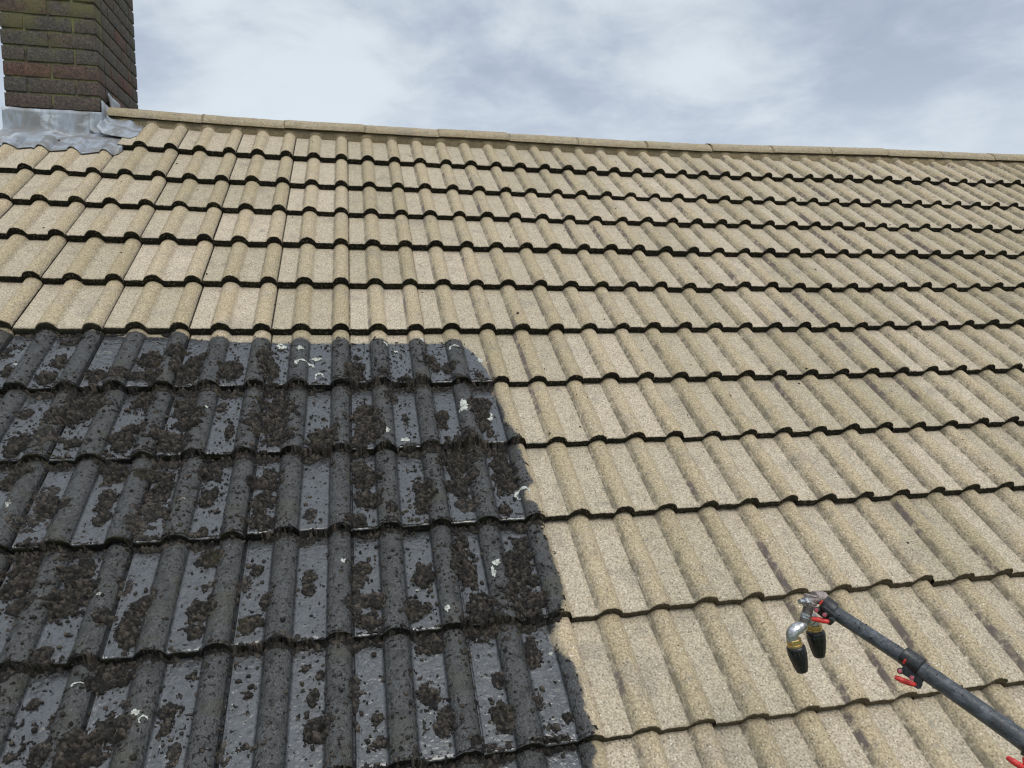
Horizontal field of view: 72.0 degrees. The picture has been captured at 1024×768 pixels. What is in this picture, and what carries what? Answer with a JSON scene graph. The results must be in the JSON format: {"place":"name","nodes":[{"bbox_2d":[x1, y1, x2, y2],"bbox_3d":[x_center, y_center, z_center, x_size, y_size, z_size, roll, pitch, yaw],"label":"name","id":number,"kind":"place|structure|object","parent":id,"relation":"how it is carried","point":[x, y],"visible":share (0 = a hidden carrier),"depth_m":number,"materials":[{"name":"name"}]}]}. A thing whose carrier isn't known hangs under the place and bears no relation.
{"place":"outdoors","nodes":[
{"label":"outdoors","id":0,"kind":"place"},
{"bbox_2d":[0,0,1023,767],"bbox_3d":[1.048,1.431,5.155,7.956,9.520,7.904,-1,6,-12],"label":"house","id":1,"kind":"structure","parent":0,"point":[758,468],"depth_m":2.65,"materials":[{"name":"tile"}]},
{"bbox_2d":[0,328,597,767],"bbox_3d":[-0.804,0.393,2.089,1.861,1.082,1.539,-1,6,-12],"label":"moss","id":2,"kind":"object","parent":1,"relation":"on","point":[78,748],"visible":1,"depth_m":2.05,"materials":[{"name":"black plant"}]},
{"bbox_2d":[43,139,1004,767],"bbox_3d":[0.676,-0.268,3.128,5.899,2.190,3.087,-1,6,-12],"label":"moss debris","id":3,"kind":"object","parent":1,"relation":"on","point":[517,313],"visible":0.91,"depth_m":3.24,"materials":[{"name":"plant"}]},
{"bbox_2d":[0,0,1023,153],"label":"sky","id":4,"kind":"structure","parent":0,"point":[924,75],"materials":[{"name":"white"}]},
{"bbox_2d":[786,591,1023,767],"bbox_3d":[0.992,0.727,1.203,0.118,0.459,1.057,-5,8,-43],"label":"pressure washer lance","id":5,"kind":"object","parent":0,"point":[916,669],"visible":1,"depth_m":1.45,"materials":[{"name":"black plastic"}]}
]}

